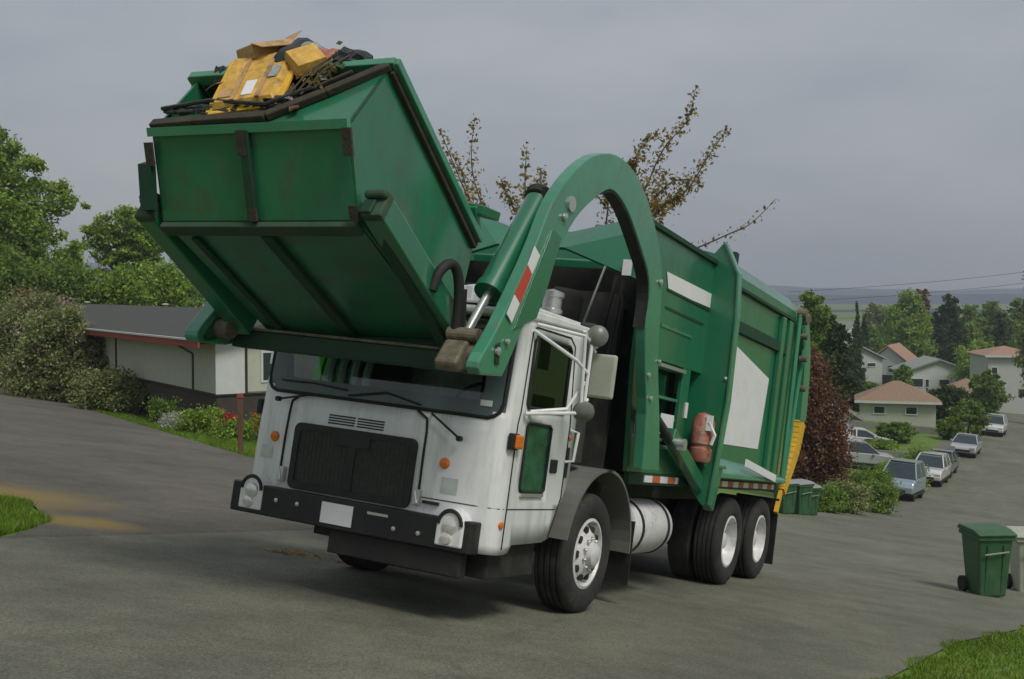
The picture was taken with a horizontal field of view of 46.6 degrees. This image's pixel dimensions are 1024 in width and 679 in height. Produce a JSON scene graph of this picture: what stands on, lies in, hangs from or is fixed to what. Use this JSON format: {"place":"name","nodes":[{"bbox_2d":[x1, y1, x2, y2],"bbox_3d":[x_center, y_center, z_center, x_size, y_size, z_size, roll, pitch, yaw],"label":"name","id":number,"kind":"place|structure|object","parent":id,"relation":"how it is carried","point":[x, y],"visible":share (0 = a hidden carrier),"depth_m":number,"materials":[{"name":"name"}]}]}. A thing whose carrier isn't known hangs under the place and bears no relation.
{"place":"outdoors","nodes":[
{"label":"outdoors","id":0,"kind":"place"},
{"bbox_2d":[0,385,313,538],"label":"side street","id":1,"kind":"structure","parent":0,"point":[74,471],"depth_m":17.98,"materials":[{"name":"asphalt"}]},
{"bbox_2d":[1,299,1007,312],"bbox_3d":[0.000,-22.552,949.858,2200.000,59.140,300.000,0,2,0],"label":"hills","id":2,"kind":"structure","parent":0,"point":[934,310],"depth_m":943.57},
{"bbox_2d":[0,412,1023,678],"bbox_3d":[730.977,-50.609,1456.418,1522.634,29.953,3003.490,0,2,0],"label":"road","id":3,"kind":"structure","parent":0,"point":[840,596],"depth_m":9.80,"materials":[{"name":"asphalt"}]},
{"bbox_2d":[256,547,323,557],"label":"leaf litter","id":4,"kind":"object","parent":3,"relation":"on","point":[294,551],"visible":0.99,"depth_m":11.71,"materials":[{"name":"brown plant"}]},
{"bbox_2d":[139,153,810,612],"bbox_3d":[0.635,0.630,12.656,3.300,3.824,11.053,6,-5,27],"label":"garbage truck","id":5,"kind":"object","parent":3,"relation":"on","point":[583,413],"visible":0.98,"depth_m":9.84,"materials":[{"name":"green paint"}]},
{"bbox_2d":[134,57,500,346],"bbox_3d":[-1.362,-0.906,8.539,2.010,1.812,1.982,3,-6,25],"label":"garbage container","id":6,"kind":"object","parent":5,"relation":"on","point":[246,220],"visible":0.97,"depth_m":7.99,"materials":[{"name":"metal"}]},
{"bbox_2d":[212,66,227,88],"bbox_3d":[-2.042,-1.853,8.434,0.178,0.188,0.190,1,3,30],"label":"rubbish bag","id":7,"kind":"object","parent":6,"relation":"on","point":[220,69],"visible":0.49,"depth_m":8.36,"materials":[{"name":"black plastic"}]},
{"bbox_2d":[161,86,312,115],"bbox_3d":[-1.860,-1.600,7.961,1.170,0.095,0.270,6,46,27],"label":"torn plastic","id":8,"kind":"object","parent":6,"relation":"on","point":[197,107],"visible":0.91,"depth_m":7.96,"materials":[{"name":"plastic"}]},
{"bbox_2d":[205,52,294,113],"bbox_3d":[-1.746,-1.761,8.027,0.570,0.612,0.079,-4,-41,19],"label":"cardboard box","id":9,"kind":"object","parent":6,"relation":"on","point":[261,77],"visible":0.83,"depth_m":7.95,"materials":[{"name":"cardboard"}]},
{"bbox_2d":[236,30,301,58],"bbox_3d":[-1.664,-2.053,8.302,0.424,0.160,0.353,-17,12,-35],"label":"cardboard box","id":10,"kind":"object","parent":6,"relation":"on","point":[255,50],"visible":0.7,"depth_m":8.18,"materials":[{"name":"cardboard"}]},
{"bbox_2d":[263,88,296,103],"bbox_3d":[-1.497,-1.565,7.866,0.492,0.181,0.257,6,46,27],"label":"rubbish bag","id":11,"kind":"object","parent":6,"relation":"on","point":[286,99],"visible":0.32,"depth_m":7.79,"materials":[{"name":"black plastic"}]},
{"bbox_2d":[288,82,298,111],"bbox_3d":[-1.443,-1.589,7.798,0.066,0.045,0.442,-25,36,2],"label":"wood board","id":12,"kind":"object","parent":6,"relation":"on","point":[292,85],"visible":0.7,"depth_m":7.66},
{"bbox_2d":[273,38,322,89],"bbox_3d":[-1.474,-1.902,8.173,0.441,0.286,0.500,6,46,27],"label":"rubbish bag","id":13,"kind":"object","parent":6,"relation":"on","point":[279,56],"visible":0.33,"depth_m":8.08,"materials":[{"name":"black plastic"}]},
{"bbox_2d":[285,43,327,78],"bbox_3d":[-1.387,-1.888,8.012,0.240,0.091,0.230,-25,54,-24],"label":"cardboard box","id":14,"kind":"object","parent":6,"relation":"on","point":[301,60],"visible":0.9,"depth_m":7.96,"materials":[{"name":"yellow cardboard"}]},
{"bbox_2d":[288,41,349,94],"bbox_3d":[-1.242,-1.810,7.921,0.316,0.082,0.625,6,46,27],"label":"twig bundle","id":15,"kind":"object","parent":6,"relation":"on","point":[323,69],"visible":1,"depth_m":7.87,"materials":[{"name":"brown plant"}]},
{"bbox_2d":[320,47,337,60],"bbox_3d":[-1.253,-1.894,8.081,0.182,0.136,0.240,6,46,27],"label":"cloth bundle","id":16,"kind":"object","parent":6,"relation":"on","point":[326,52],"visible":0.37,"depth_m":8.06,"materials":[{"name":"fabric"}]},
{"bbox_2d":[331,46,372,75],"bbox_3d":[-1.115,-1.863,8.000,0.334,0.181,0.224,6,46,27],"label":"rubbish bag","id":17,"kind":"object","parent":6,"relation":"on","point":[355,54],"visible":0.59,"depth_m":7.95,"materials":[{"name":"black plastic"}]},
{"bbox_2d":[774,480,799,513],"bbox_3d":[8.681,5.008,37.858,0.596,1.048,0.809,-1,2,-20],"label":"wheelie bin","id":18,"kind":"object","parent":3,"relation":"on","point":[787,503],"visible":0.45,"depth_m":37.58,"materials":[{"name":"green plastic"}]},
{"bbox_2d":[791,479,814,514],"bbox_3d":[9.303,5.113,38.462,0.621,1.098,0.840,-1,3,-24],"label":"wheelie bin","id":19,"kind":"object","parent":3,"relation":"on","point":[803,497],"visible":0.6,"depth_m":38.17,"materials":[{"name":"green plastic"}]},
{"bbox_2d":[808,484,821,514],"bbox_3d":[9.795,5.281,39.171,0.570,0.998,0.778,0,2,-10],"label":"wheelie bin","id":20,"kind":"object","parent":3,"relation":"on","point":[815,499],"visible":0.33,"depth_m":38.89,"materials":[{"name":"green plastic"}]},
{"bbox_2d":[883,458,926,501],"bbox_3d":[20.540,7.330,62.398,2.120,1.967,4.710,6,-1,27],"label":"parked car","id":21,"kind":"object","parent":3,"relation":"on","point":[910,474],"visible":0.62,"depth_m":61.39,"materials":[{"name":"silver metal"}]},
{"bbox_2d":[915,450,950,486],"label":"parked car","id":22,"kind":"object","parent":3,"relation":"on","point":[938,465],"visible":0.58,"depth_m":70.59,"materials":[{"name":"white paint"}]},
{"bbox_2d":[930,448,958,477],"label":"parked car","id":23,"kind":"object","parent":3,"relation":"on","point":[952,454],"visible":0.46,"depth_m":76.26,"materials":[{"name":"grey paint"}]},
{"bbox_2d":[950,432,981,457],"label":"parked car","id":24,"kind":"object","parent":3,"relation":"on","point":[966,443],"visible":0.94,"depth_m":86.24,"materials":[{"name":"silver metal"}]},
{"bbox_2d":[957,523,1016,596],"bbox_3d":[7.085,3.308,17.775,0.580,1.018,0.790,0,2,-4],"label":"wheelie bin","id":25,"kind":"object","parent":3,"relation":"on","point":[987,547],"visible":1,"depth_m":17.51,"materials":[{"name":"green plastic"}]},
{"bbox_2d":[981,413,1007,436],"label":"parked car","id":26,"kind":"object","parent":3,"relation":"on","point":[998,422],"visible":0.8,"depth_m":103.19,"materials":[{"name":"white paint"}]},
{"bbox_2d":[1005,526,1023,591],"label":"wheelie bin","id":27,"kind":"object","parent":3,"relation":"on","point":[1015,580],"visible":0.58,"depth_m":19.22,"materials":[{"name":"plastic"}]},
{"bbox_2d":[0,304,1023,678],"bbox_3d":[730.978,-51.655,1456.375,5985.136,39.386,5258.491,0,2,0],"label":"ground","id":28,"kind":"structure","parent":0,"point":[922,440],"depth_m":87.29,"materials":[{"name":"green plant"}]},
{"bbox_2d":[0,492,53,535],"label":"grass","id":29,"kind":"structure","parent":28,"relation":"on","point":[18,514],"depth_m":11.66,"materials":[{"name":"plant"}]},
{"bbox_2d":[0,236,70,310],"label":"dense tree","id":30,"kind":"object","parent":28,"relation":"on","point":[14,275],"visible":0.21,"depth_m":79.16,"materials":[{"name":"green plant"}]},
{"bbox_2d":[1,281,76,354],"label":"shrub","id":31,"kind":"object","parent":28,"relation":"on","point":[34,294],"visible":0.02,"depth_m":66.55,"materials":[{"name":"green plant"}]},
{"bbox_2d":[0,274,86,389],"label":"rhododendron","id":32,"kind":"object","parent":28,"relation":"on","point":[20,307],"visible":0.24,"depth_m":62.70,"materials":[{"name":"green plant"}]},
{"bbox_2d":[0,125,92,305],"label":"broadleaf tree","id":33,"kind":"object","parent":28,"relation":"on","point":[25,225],"visible":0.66,"depth_m":83.33,"materials":[{"name":"green plant"}]},
{"bbox_2d":[0,302,108,402],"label":"rhododendron","id":34,"kind":"object","parent":28,"relation":"on","point":[59,347],"visible":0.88,"depth_m":51.20,"materials":[{"name":"green plant"}]},
{"bbox_2d":[19,254,123,303],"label":"dense tree","id":35,"kind":"object","parent":28,"relation":"on","point":[67,277],"visible":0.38,"depth_m":78.57,"materials":[{"name":"green plant"}]},
{"bbox_2d":[61,364,148,414],"bbox_3d":[-16.031,2.065,47.134,3.827,2.412,3.440,-2,3,-37],"label":"bush","id":36,"kind":"object","parent":28,"relation":"on","point":[107,389],"visible":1,"depth_m":46.74,"materials":[{"name":"green plant"}]},
{"bbox_2d":[78,204,164,283],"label":"broadleaf tree","id":37,"kind":"object","parent":28,"relation":"on","point":[134,242],"visible":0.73,"depth_m":87.02,"materials":[{"name":"green plant"}]},
{"bbox_2d":[79,259,164,305],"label":"dense tree","id":38,"kind":"object","parent":28,"relation":"on","point":[125,288],"visible":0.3,"depth_m":78.92,"materials":[{"name":"green plant"}]},
{"bbox_2d":[0,301,271,436],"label":"ranch house","id":39,"kind":"structure","parent":28,"relation":"on","point":[156,349],"depth_m":43.73,"materials":[{"name":"paint"}]},
{"bbox_2d":[261,351,271,382],"bbox_3d":[-8.113,0.920,41.305,1.300,1.100,0.060,-2,3,-33],"label":"window","id":40,"kind":"structure","parent":39,"relation":"in","point":[265,355],"depth_m":41.01,"materials":[{"name":"white"}]},
{"bbox_2d":[69,401,256,458],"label":"grass","id":41,"kind":"structure","parent":28,"relation":"on","point":[217,442],"depth_m":35.35,"materials":[{"name":"plant"}]},
{"bbox_2d":[142,393,185,424],"bbox_3d":[-11.925,2.510,40.623,1.510,1.291,0.954,0,2,0],"label":"leafy plant","id":42,"kind":"object","parent":28,"relation":"on","point":[171,406],"visible":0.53,"depth_m":40.48,"materials":[{"name":"green plant"}]},
{"bbox_2d":[132,256,205,306],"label":"dense tree","id":43,"kind":"object","parent":28,"relation":"on","point":[170,281],"visible":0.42,"depth_m":80.70,"materials":[{"name":"green plant"}]},
{"bbox_2d":[155,410,185,429],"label":"flowering shrub","id":44,"kind":"object","parent":28,"relation":"on","point":[165,419],"visible":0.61,"depth_m":37.97,"materials":[{"name":"white plant"}]},
{"bbox_2d":[161,292,206,307],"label":"dense tree","id":45,"kind":"object","parent":28,"relation":"on","point":[189,304],"visible":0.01,"depth_m":78.67,"materials":[{"name":"green plant"}]},
{"bbox_2d":[170,402,227,435],"bbox_3d":[-9.870,2.728,37.321,1.899,1.559,1.268,0,2,0],"label":"border plant","id":46,"kind":"object","parent":28,"relation":"on","point":[202,418],"visible":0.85,"depth_m":37.12,"materials":[{"name":"green plant"}]},
{"bbox_2d":[214,409,237,430],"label":"azalea","id":47,"kind":"object","parent":28,"relation":"on","point":[229,416],"visible":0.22,"depth_m":38.22,"materials":[{"name":"red plant"}]},
{"bbox_2d":[205,414,257,441],"bbox_3d":[-8.585,2.872,36.712,1.732,1.171,1.356,0,2,0],"label":"border plant","id":48,"kind":"object","parent":28,"relation":"on","point":[226,430],"visible":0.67,"depth_m":36.52,"materials":[{"name":"green plant"}]},
{"bbox_2d":[237,394,243,453],"bbox_3d":[-6.728,2.183,29.411,0.150,1.670,0.140,0,2,0],"label":"wooden post","id":49,"kind":"object","parent":28,"relation":"on","point":[240,397],"visible":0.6,"depth_m":29.36,"materials":[{"name":"brown wood"}]},
{"bbox_2d":[245,414,260,442],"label":"border plant","id":50,"kind":"object","parent":28,"relation":"on","point":[254,439],"visible":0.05,"depth_m":36.02,"materials":[{"name":"green plant"}]},
{"bbox_2d":[437,85,778,250],"bbox_3d":[1.994,-0.630,23.949,6.936,8.836,1.969,0,2,0],"label":"plum tree","id":51,"kind":"object","parent":28,"relation":"on","point":[656,207],"visible":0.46,"depth_m":23.73,"materials":[{"name":"brown plant"}]},
{"bbox_2d":[795,289,849,382],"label":"background tree","id":52,"kind":"object","parent":28,"relation":"on","point":[819,325],"visible":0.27,"depth_m":94.14,"materials":[{"name":"green plant"}]},
{"bbox_2d":[791,344,861,484],"bbox_3d":[13.496,3.748,52.218,4.012,7.626,2.943,0,2,0],"label":"maroon hedge","id":53,"kind":"object","parent":28,"relation":"on","point":[824,445],"visible":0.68,"depth_m":51.70,"materials":[{"name":"red plant"}]},
{"bbox_2d":[817,481,855,514],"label":"bush","id":54,"kind":"object","parent":28,"relation":"on","point":[831,500],"visible":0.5,"depth_m":43.77,"materials":[{"name":"green plant"}]},
{"bbox_2d":[817,314,861,404],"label":"background tree","id":55,"kind":"object","parent":28,"relation":"on","point":[840,352],"visible":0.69,"depth_m":87.57,"materials":[{"name":"green plant"}]},
{"bbox_2d":[823,403,863,438],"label":"house","id":56,"kind":"structure","parent":28,"relation":"on","point":[856,416],"depth_m":78.39,"materials":[{"name":"white"}]},
{"bbox_2d":[837,321,861,344],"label":"house","id":57,"kind":"structure","parent":28,"relation":"on","point":[849,324],"depth_m":255.03,"materials":[{"name":"white"}]},
{"bbox_2d":[822,475,880,514],"bbox_3d":[12.927,6.325,46.238,2.968,2.070,2.462,0,2,0],"label":"bush","id":58,"kind":"object","parent":28,"relation":"on","point":[860,492],"visible":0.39,"depth_m":45.86,"materials":[{"name":"green plant"}]},
{"bbox_2d":[849,301,868,381],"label":"background tree","id":59,"kind":"object","parent":28,"relation":"on","point":[857,370],"visible":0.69,"depth_m":169.72,"materials":[{"name":"green plant"}]},
{"bbox_2d":[847,379,871,410],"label":"background tree","id":60,"kind":"object","parent":28,"relation":"on","point":[861,388],"visible":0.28,"depth_m":119.30,"materials":[{"name":"green plant"}]},
{"bbox_2d":[860,313,870,349],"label":"background tree","id":61,"kind":"object","parent":28,"relation":"on","point":[864,335],"visible":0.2,"depth_m":179.81,"materials":[{"name":"green plant"}]},
{"bbox_2d":[833,462,899,497],"bbox_3d":[17.969,7.400,60.341,3.604,2.390,2.609,0,2,-11],"label":"bush","id":62,"kind":"object","parent":28,"relation":"on","point":[879,474],"visible":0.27,"depth_m":60.11,"materials":[{"name":"green plant"}]},
{"bbox_2d":[847,346,886,384],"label":"house","id":63,"kind":"structure","parent":28,"relation":"on","point":[871,360],"depth_m":175.66,"materials":[{"name":"grey"}]},
{"bbox_2d":[846,439,894,466],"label":"parked car","id":64,"kind":"object","parent":28,"relation":"on","point":[868,454],"visible":0.17,"depth_m":75.50,"materials":[{"name":"silver metal"}]},
{"bbox_2d":[867,324,878,341],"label":"background tree","id":65,"kind":"object","parent":28,"relation":"on","point":[872,332],"visible":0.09,"depth_m":228.95,"materials":[{"name":"green plant"}]},
{"bbox_2d":[853,427,892,439],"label":"parked car","id":66,"kind":"object","parent":28,"relation":"on","point":[861,433],"visible":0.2,"depth_m":85.59,"materials":[{"name":"white paint"}]},
{"bbox_2d":[860,302,887,337],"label":"background tree","id":67,"kind":"object","parent":28,"relation":"on","point":[874,310],"visible":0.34,"depth_m":258.51,"materials":[{"name":"green plant"}]},
{"bbox_2d":[870,337,885,352],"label":"background tree","id":68,"kind":"object","parent":28,"relation":"on","point":[875,344],"visible":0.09,"depth_m":214.68,"materials":[{"name":"green plant"}]},
{"bbox_2d":[856,475,905,515],"bbox_3d":[15.295,6.735,50.236,2.839,1.842,2.780,0,2,0],"label":"bush","id":69,"kind":"object","parent":28,"relation":"on","point":[887,495],"visible":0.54,"depth_m":49.84,"materials":[{"name":"green plant"}]},
{"bbox_2d":[864,437,902,450],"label":"bush","id":70,"kind":"object","parent":28,"relation":"on","point":[882,444],"visible":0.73,"depth_m":83.62,"materials":[{"name":"green plant"}]},
{"bbox_2d":[854,421,937,434],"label":"garden wall","id":71,"kind":"structure","parent":28,"relation":"on","point":[919,429],"depth_m":100.25,"materials":[{"name":"concrete"}]},
{"bbox_2d":[874,421,919,442],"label":"bush","id":72,"kind":"object","parent":28,"relation":"on","point":[900,432],"visible":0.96,"depth_m":91.67,"materials":[{"name":"green plant"}]},
{"bbox_2d":[854,381,941,426],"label":"house","id":73,"kind":"structure","parent":28,"relation":"on","point":[896,401],"depth_m":108.55,"materials":[{"name":"grey"}]},
{"bbox_2d":[873,405,885,413],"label":"window","id":74,"kind":"structure","parent":73,"relation":"in","point":[877,409],"depth_m":108.76,"materials":[{"name":"white"}]},
{"bbox_2d":[905,406,917,414],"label":"window","id":75,"kind":"structure","parent":73,"relation":"in","point":[909,410],"depth_m":107.97,"materials":[{"name":"white"}]},
{"bbox_2d":[878,343,917,384],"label":"house","id":76,"kind":"structure","parent":28,"relation":"on","point":[896,354],"depth_m":180.35,"materials":[{"name":"white"}]},
{"bbox_2d":[882,375,892,384],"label":"window","id":77,"kind":"structure","parent":76,"relation":"in","point":[885,378],"depth_m":180.42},
{"bbox_2d":[866,453,932,492],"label":"bush","id":78,"kind":"object","parent":28,"relation":"on","point":[880,464],"visible":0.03,"depth_m":66.37,"materials":[{"name":"green plant"}]},
{"bbox_2d":[890,364,914,385],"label":"background tree","id":79,"kind":"object","parent":28,"relation":"on","point":[903,373],"visible":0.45,"depth_m":149.76,"materials":[{"name":"green plant"}]},
{"bbox_2d":[879,287,940,356],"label":"background tree","id":80,"kind":"object","parent":28,"relation":"on","point":[910,329],"visible":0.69,"depth_m":198.60,"materials":[{"name":"green plant"}]},
{"bbox_2d":[877,450,959,464],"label":"garden wall","id":81,"kind":"structure","parent":28,"relation":"on","point":[894,453],"depth_m":81.81,"materials":[{"name":"concrete"}]},
{"bbox_2d":[916,288,933,337],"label":"background tree","id":82,"kind":"object","parent":28,"relation":"on","point":[925,293],"visible":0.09,"depth_m":224.24,"materials":[{"name":"green plant"}]},
{"bbox_2d":[889,355,961,391],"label":"house","id":83,"kind":"structure","parent":28,"relation":"on","point":[929,372],"depth_m":165.46,"materials":[{"name":"white"}]},
{"bbox_2d":[912,378,923,387],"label":"window","id":84,"kind":"structure","parent":83,"relation":"in","point":[919,382],"depth_m":165.60,"materials":[{"name":"white"}]},
{"bbox_2d":[893,442,957,482],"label":"bush","id":85,"kind":"object","parent":28,"relation":"on","point":[914,452],"visible":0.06,"depth_m":72.28,"materials":[{"name":"green plant"}]},
{"bbox_2d":[869,624,1023,678],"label":"grass","id":86,"kind":"structure","parent":28,"relation":"on","point":[921,666],"depth_m":10.70,"materials":[{"name":"plant"}]},
{"bbox_2d":[930,293,965,358],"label":"background tree","id":87,"kind":"object","parent":28,"relation":"on","point":[949,309],"visible":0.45,"depth_m":204.19,"materials":[{"name":"green plant"}]},
{"bbox_2d":[926,381,971,422],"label":"background tree","id":88,"kind":"object","parent":28,"relation":"on","point":[948,395],"visible":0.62,"depth_m":111.35,"materials":[{"name":"green plant"}]},
{"bbox_2d":[934,416,966,439],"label":"bush","id":89,"kind":"object","parent":28,"relation":"on","point":[948,428],"visible":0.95,"depth_m":95.83,"materials":[{"name":"green plant"}]},
{"bbox_2d":[938,378,972,392],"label":"house","id":90,"kind":"structure","parent":28,"relation":"on","point":[962,383],"depth_m":136.72,"materials":[{"name":"grey"}]},
{"bbox_2d":[942,318,970,363],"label":"background tree","id":91,"kind":"object","parent":28,"relation":"on","point":[955,337],"visible":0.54,"depth_m":189.57,"materials":[{"name":"green plant"}]},
{"bbox_2d":[945,398,991,437],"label":"background tree","id":92,"kind":"object","parent":28,"relation":"on","point":[972,413],"visible":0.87,"depth_m":99.55,"materials":[{"name":"green plant"}]},
{"bbox_2d":[945,338,997,379],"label":"background tree","id":93,"kind":"object","parent":28,"relation":"on","point":[963,366],"visible":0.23,"depth_m":159.60,"materials":[{"name":"green plant"}]},
{"bbox_2d":[961,304,981,328],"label":"background tree","id":94,"kind":"object","parent":28,"relation":"on","point":[968,314],"visible":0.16,"depth_m":249.31,"materials":[{"name":"green plant"}]},
{"bbox_2d":[964,320,983,346],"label":"background tree","id":95,"kind":"object","parent":28,"relation":"on","point":[974,331],"visible":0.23,"depth_m":214.42,"materials":[{"name":"green plant"}]},
{"bbox_2d":[966,317,994,344],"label":"background tree","id":96,"kind":"object","parent":28,"relation":"on","point":[985,330],"visible":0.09,"depth_m":225.45,"materials":[{"name":"green plant"}]},
{"bbox_2d":[974,300,1001,326],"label":"background tree","id":97,"kind":"object","parent":28,"relation":"on","point":[989,316],"visible":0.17,"depth_m":241.17,"materials":[{"name":"green plant"}]},
{"bbox_2d":[968,367,1015,414],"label":"background tree","id":98,"kind":"object","parent":28,"relation":"on","point":[988,392],"visible":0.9,"depth_m":127.37,"materials":[{"name":"green plant"}]},
{"bbox_2d":[966,346,1023,413],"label":"house","id":99,"kind":"structure","parent":28,"relation":"on","point":[998,359],"depth_m":140.47,"materials":[{"name":"grey"}]},
{"bbox_2d":[990,311,1009,346],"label":"background tree","id":100,"kind":"object","parent":28,"relation":"on","point":[1001,335],"visible":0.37,"depth_m":189.59,"materials":[{"name":"green plant"}]},
{"bbox_2d":[992,313,1020,349],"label":"background tree","id":101,"kind":"object","parent":28,"relation":"on","point":[1011,332],"visible":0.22,"depth_m":228.74,"materials":[{"name":"green plant"}]},
{"bbox_2d":[995,297,1023,334],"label":"background tree","id":102,"kind":"object","parent":28,"relation":"on","point":[1017,305],"visible":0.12,"depth_m":232.92,"materials":[{"name":"green plant"}]},
{"bbox_2d":[1012,271,1023,397],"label":"background tree","id":103,"kind":"object","parent":28,"relation":"on","point":[1018,360],"visible":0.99,"depth_m":120.16,"materials":[{"name":"green plant"}]},
{"bbox_2d":[0,0,1023,290],"label":"sky","id":104,"kind":"structure","parent":0,"point":[887,136],"materials":[{"name":"grey"}]},
{"bbox_2d":[51,261,1023,295],"bbox_3d":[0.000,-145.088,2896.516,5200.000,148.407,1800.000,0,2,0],"label":"hills","id":105,"kind":"structure","parent":0,"point":[786,290],"depth_m":2786.72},
{"bbox_2d":[97,278,1023,304],"bbox_3d":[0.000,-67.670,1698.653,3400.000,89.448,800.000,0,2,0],"label":"hills","id":106,"kind":"structure","parent":0,"point":[971,299],"depth_m":1642.63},
{"bbox_2d":[794,272,1021,291],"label":"power line","id":107,"kind":"object","parent":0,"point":[911,283],"visible":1,"depth_m":117.13,"materials":[{"name":"black metal"}]},
{"bbox_2d":[795,283,1021,301],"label":"power line","id":108,"kind":"object","parent":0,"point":[908,294],"visible":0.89,"depth_m":115.16,"materials":[{"name":"black metal"}]},
{"bbox_2d":[836,309,1018,318],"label":"power line","id":109,"kind":"object","parent":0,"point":[939,314],"visible":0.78,"depth_m":112.66,"materials":[{"name":"black metal"}]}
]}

